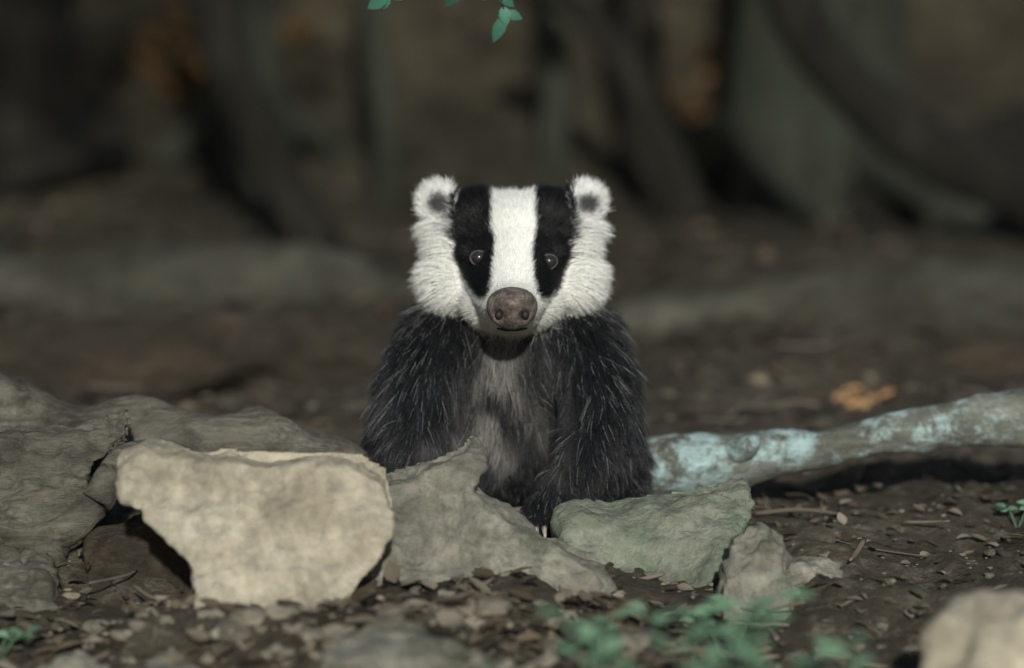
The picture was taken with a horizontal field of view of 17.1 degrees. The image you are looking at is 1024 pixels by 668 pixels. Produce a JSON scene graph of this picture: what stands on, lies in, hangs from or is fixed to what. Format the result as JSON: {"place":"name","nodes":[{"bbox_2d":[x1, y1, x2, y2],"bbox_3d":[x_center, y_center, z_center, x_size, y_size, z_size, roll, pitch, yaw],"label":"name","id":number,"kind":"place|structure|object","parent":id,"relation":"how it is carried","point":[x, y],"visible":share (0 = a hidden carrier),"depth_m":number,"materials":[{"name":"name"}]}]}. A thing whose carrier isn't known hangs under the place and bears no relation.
{"place":"outdoors","nodes":[
{"label":"outdoors","id":0,"kind":"place"},
{"bbox_2d":[0,0,1023,667],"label":"ground","id":1,"kind":"structure","parent":0,"point":[464,96],"depth_m":4.98,"materials":[{"name":"soil"}]},
{"bbox_2d":[0,626,41,659],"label":"woodland plant","id":2,"kind":"object","parent":1,"relation":"on","point":[15,633],"visible":1,"depth_m":2.64,"materials":[{"name":"green plant"}]},
{"bbox_2d":[0,542,61,611],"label":"broken stone","id":3,"kind":"object","parent":1,"relation":"on","point":[29,579],"visible":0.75,"depth_m":2.80,"materials":[{"name":"grey stone"}]},
{"bbox_2d":[0,409,131,568],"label":"rock","id":4,"kind":"object","parent":1,"relation":"on","point":[45,472],"depth_m":2.90,"materials":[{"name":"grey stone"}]},
{"bbox_2d":[0,0,135,195],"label":"oak tree","id":5,"kind":"object","parent":1,"relation":"on","point":[53,130],"visible":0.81,"depth_m":5.63,"materials":[{"name":"brown plant"}]},
{"bbox_2d":[45,653,108,667],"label":"boulder","id":6,"kind":"object","parent":1,"relation":"on","point":[74,660],"visible":1,"depth_m":2.56,"materials":[{"name":"grey stone"}]},
{"bbox_2d":[0,439,193,547],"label":"gnarled root","id":7,"kind":"object","parent":1,"relation":"on","point":[82,516],"visible":0.62,"depth_m":2.87,"materials":[{"name":"grey wood"}]},
{"bbox_2d":[80,512,191,592],"bbox_3d":[-0.309,0.194,2.856,0.112,0.078,0.094,0,8,0],"label":"broken stone","id":8,"kind":"object","parent":1,"relation":"on","point":[141,546],"visible":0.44,"depth_m":2.85,"materials":[{"name":"brown stone"}]},
{"bbox_2d":[141,662,197,667],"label":"boulder","id":9,"kind":"object","parent":1,"relation":"on","point":[162,665],"visible":1,"depth_m":2.55,"materials":[{"name":"grey stone"}]},
{"bbox_2d":[0,374,373,474],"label":"fallen log","id":10,"kind":"object","parent":1,"relation":"on","point":[23,402],"visible":0.28,"depth_m":3.02,"materials":[{"name":"wood"}]},
{"bbox_2d":[0,308,398,400],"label":"rotten log","id":11,"kind":"object","parent":1,"relation":"on","point":[177,357],"visible":0.65,"depth_m":3.81,"materials":[{"name":"brown wood"}]},
{"bbox_2d":[0,240,418,317],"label":"fallen log","id":12,"kind":"object","parent":1,"relation":"on","point":[147,277],"visible":0.51,"depth_m":4.29,"materials":[{"name":"brown wood"}]},
{"bbox_2d":[208,617,240,639],"bbox_3d":[-0.205,0.234,2.630,0.058,0.034,0.049,0,8,0],"label":"mushroom","id":13,"kind":"object","parent":1,"relation":"on","point":[221,625],"visible":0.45,"depth_m":2.62,"materials":[{"name":"brown plant"}]},
{"bbox_2d":[139,0,362,192],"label":"beech tree","id":14,"kind":"object","parent":1,"relation":"on","point":[230,171],"visible":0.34,"depth_m":5.63,"materials":[{"name":"grey plant"}]},
{"bbox_2d":[115,438,394,610],"bbox_3d":[-0.208,0.183,2.742,0.229,0.179,0.158,0,8,0],"label":"pale rock","id":15,"kind":"object","parent":1,"relation":"on","point":[260,528],"visible":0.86,"depth_m":2.73,"materials":[{"name":"stone"}]},
{"bbox_2d":[183,0,353,253],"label":"trunk","id":16,"kind":"object","parent":1,"relation":"on","point":[279,176],"visible":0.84,"depth_m":4.88,"materials":[{"name":"brown plant"}]},
{"bbox_2d":[361,0,403,207],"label":"sapling","id":17,"kind":"object","parent":1,"relation":"on","point":[389,187],"visible":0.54,"depth_m":5.49,"materials":[{"name":"grey plant"}]},
{"bbox_2d":[319,627,490,667],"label":"boulder","id":18,"kind":"object","parent":1,"relation":"on","point":[402,647],"visible":0.97,"depth_m":2.54,"materials":[{"name":"grey stone"}]},
{"bbox_2d":[367,0,521,41],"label":"hazel tree","id":19,"kind":"object","parent":1,"relation":"on","point":[506,15],"visible":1,"depth_m":2.99,"materials":[{"name":"green plant"}]},
{"bbox_2d":[354,436,616,606],"bbox_3d":[-0.042,0.177,2.809,0.254,0.164,0.163,0,8,0],"label":"rock slab","id":20,"kind":"object","parent":1,"relation":"on","point":[452,519],"visible":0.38,"depth_m":2.80,"materials":[{"name":"grey stone"}]},
{"bbox_2d":[356,173,660,537],"bbox_3d":[-0.005,0.009,3.108,0.241,0.306,0.445,0,8,0],"label":"badger","id":21,"kind":"object","parent":1,"relation":"on","point":[510,347],"visible":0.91,"depth_m":2.99,"materials":[{"name":"black"}]},
{"bbox_2d":[0,344,1023,667],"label":"gravel","id":22,"kind":"structure","parent":1,"relation":"on","point":[390,616],"depth_m":2.63,"materials":[{"name":"gravel"}]},
{"bbox_2d":[0,307,1023,667],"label":"fallen twigs","id":23,"kind":"object","parent":1,"relation":"on","point":[758,513],"visible":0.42,"depth_m":3.24,"materials":[{"name":"brown wood"}]},
{"bbox_2d":[0,0,1023,667],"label":"leaf litter","id":24,"kind":"object","parent":1,"relation":"on","point":[392,570],"visible":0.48,"depth_m":3.69,"materials":[{"name":"brown plant"}]},
{"bbox_2d":[536,5,571,180],"bbox_3d":[0.092,-2.140,5.329,2.078,4.034,2.227,0,8,0],"label":"sapling","id":25,"kind":"object","parent":1,"relation":"on","point":[553,162],"visible":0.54,"depth_m":5.68,"materials":[{"name":"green plant"}]},
{"bbox_2d":[491,664,638,667],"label":"woodland plant","id":26,"kind":"object","parent":1,"relation":"on","point":[496,666],"visible":1,"depth_m":2.29,"materials":[{"name":"green plant"}]},
{"bbox_2d":[537,606,626,667],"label":"woodland plant","id":27,"kind":"object","parent":1,"relation":"on","point":[589,633],"visible":1,"depth_m":2.29,"materials":[{"name":"green plant"}]},
{"bbox_2d":[577,610,631,654],"bbox_3d":[0.064,0.232,2.557,0.041,0.053,0.034,-5,10,-32],"label":"woodland plant","id":28,"kind":"object","parent":1,"relation":"on","point":[602,619],"visible":0.48,"depth_m":2.55,"materials":[{"name":"green plant"}]},
{"bbox_2d":[542,0,712,223],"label":"tree root","id":29,"kind":"object","parent":1,"relation":"on","point":[681,188],"visible":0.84,"depth_m":5.40,"materials":[{"name":"brown plant"}]},
{"bbox_2d":[617,0,661,202],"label":"sapling","id":30,"kind":"object","parent":1,"relation":"on","point":[637,179],"visible":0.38,"depth_m":5.73,"materials":[{"name":"grey plant"}]},
{"bbox_2d":[550,477,754,587],"bbox_3d":[0.127,0.185,2.881,0.178,0.100,0.148,-1,8,-9],"label":"flat stone","id":31,"kind":"object","parent":1,"relation":"on","point":[689,533],"visible":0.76,"depth_m":2.88,"materials":[{"name":"grey stone"}]},
{"bbox_2d":[576,575,816,667],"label":"woodland plant","id":32,"kind":"object","parent":1,"relation":"on","point":[697,631],"visible":0.81,"depth_m":2.34,"materials":[{"name":"green plant"}]},
{"bbox_2d":[691,597,730,657],"bbox_3d":[0.151,0.233,2.619,0.035,0.059,0.048,0,8,0],"label":"woodland plant","id":33,"kind":"object","parent":1,"relation":"on","point":[711,613],"visible":0.69,"depth_m":2.61,"materials":[{"name":"green plant"}]},
{"bbox_2d":[677,595,775,658],"bbox_3d":[0.168,0.232,2.666,0.077,0.056,0.032,1,8,9],"label":"woodland plant","id":34,"kind":"object","parent":1,"relation":"on","point":[690,617],"visible":0.51,"depth_m":2.66,"materials":[{"name":"green plant"}]},
{"bbox_2d":[686,598,794,667],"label":"woodland plant","id":35,"kind":"object","parent":1,"relation":"on","point":[747,641],"visible":0.95,"depth_m":2.29,"materials":[{"name":"green plant"}]},
{"bbox_2d":[715,524,793,620],"bbox_3d":[0.199,0.219,2.772,0.064,0.117,0.107,0,8,0],"label":"broken stone","id":36,"kind":"object","parent":1,"relation":"on","point":[755,562],"visible":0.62,"depth_m":2.77,"materials":[{"name":"grey stone"}]},
{"bbox_2d":[723,636,843,667],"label":"woodland plant","id":37,"kind":"object","parent":1,"relation":"on","point":[758,663],"visible":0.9,"depth_m":2.27,"materials":[{"name":"green plant"}]},
{"bbox_2d":[598,0,995,228],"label":"beech tree","id":38,"kind":"object","parent":1,"relation":"on","point":[780,136],"visible":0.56,"depth_m":5.67,"materials":[{"name":"grey plant"}]},
{"bbox_2d":[730,633,875,667],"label":"woodland plant","id":39,"kind":"object","parent":1,"relation":"on","point":[858,661],"visible":1,"depth_m":2.26,"materials":[{"name":"green plant"}]},
{"bbox_2d":[788,556,843,587],"bbox_3d":[0.236,0.202,2.859,0.087,0.036,0.068,0,8,0],"label":"small stone","id":40,"kind":"object","parent":1,"relation":"on","point":[803,570],"visible":0.38,"depth_m":2.84,"materials":[{"name":"grey stone"}]},
{"bbox_2d":[611,258,1023,338],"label":"fallen log","id":41,"kind":"object","parent":1,"relation":"on","point":[961,299],"visible":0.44,"depth_m":4.18,"materials":[{"name":"wood"}]},
{"bbox_2d":[644,388,1023,494],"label":"lichen branch","id":42,"kind":"object","parent":1,"relation":"on","point":[690,461],"visible":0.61,"depth_m":3.08,"materials":[{"name":"grey plant"}]},
{"bbox_2d":[763,0,1023,231],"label":"tree root","id":43,"kind":"object","parent":1,"relation":"on","point":[885,119],"visible":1,"depth_m":4.97,"materials":[{"name":"brown plant"}]},
{"bbox_2d":[836,104,1023,227],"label":"oak tree","id":44,"kind":"object","parent":1,"relation":"on","point":[860,201],"visible":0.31,"depth_m":5.65,"materials":[{"name":"brown plant"}]},
{"bbox_2d":[919,589,1023,667],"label":"boulder","id":45,"kind":"object","parent":1,"relation":"on","point":[982,628],"visible":1,"depth_m":2.43,"materials":[{"name":"stone"}]},
{"bbox_2d":[996,500,1023,527],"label":"woodland plant","id":46,"kind":"object","parent":1,"relation":"on","point":[1003,508],"visible":1,"depth_m":3.03,"materials":[{"name":"green plant"}]}
]}

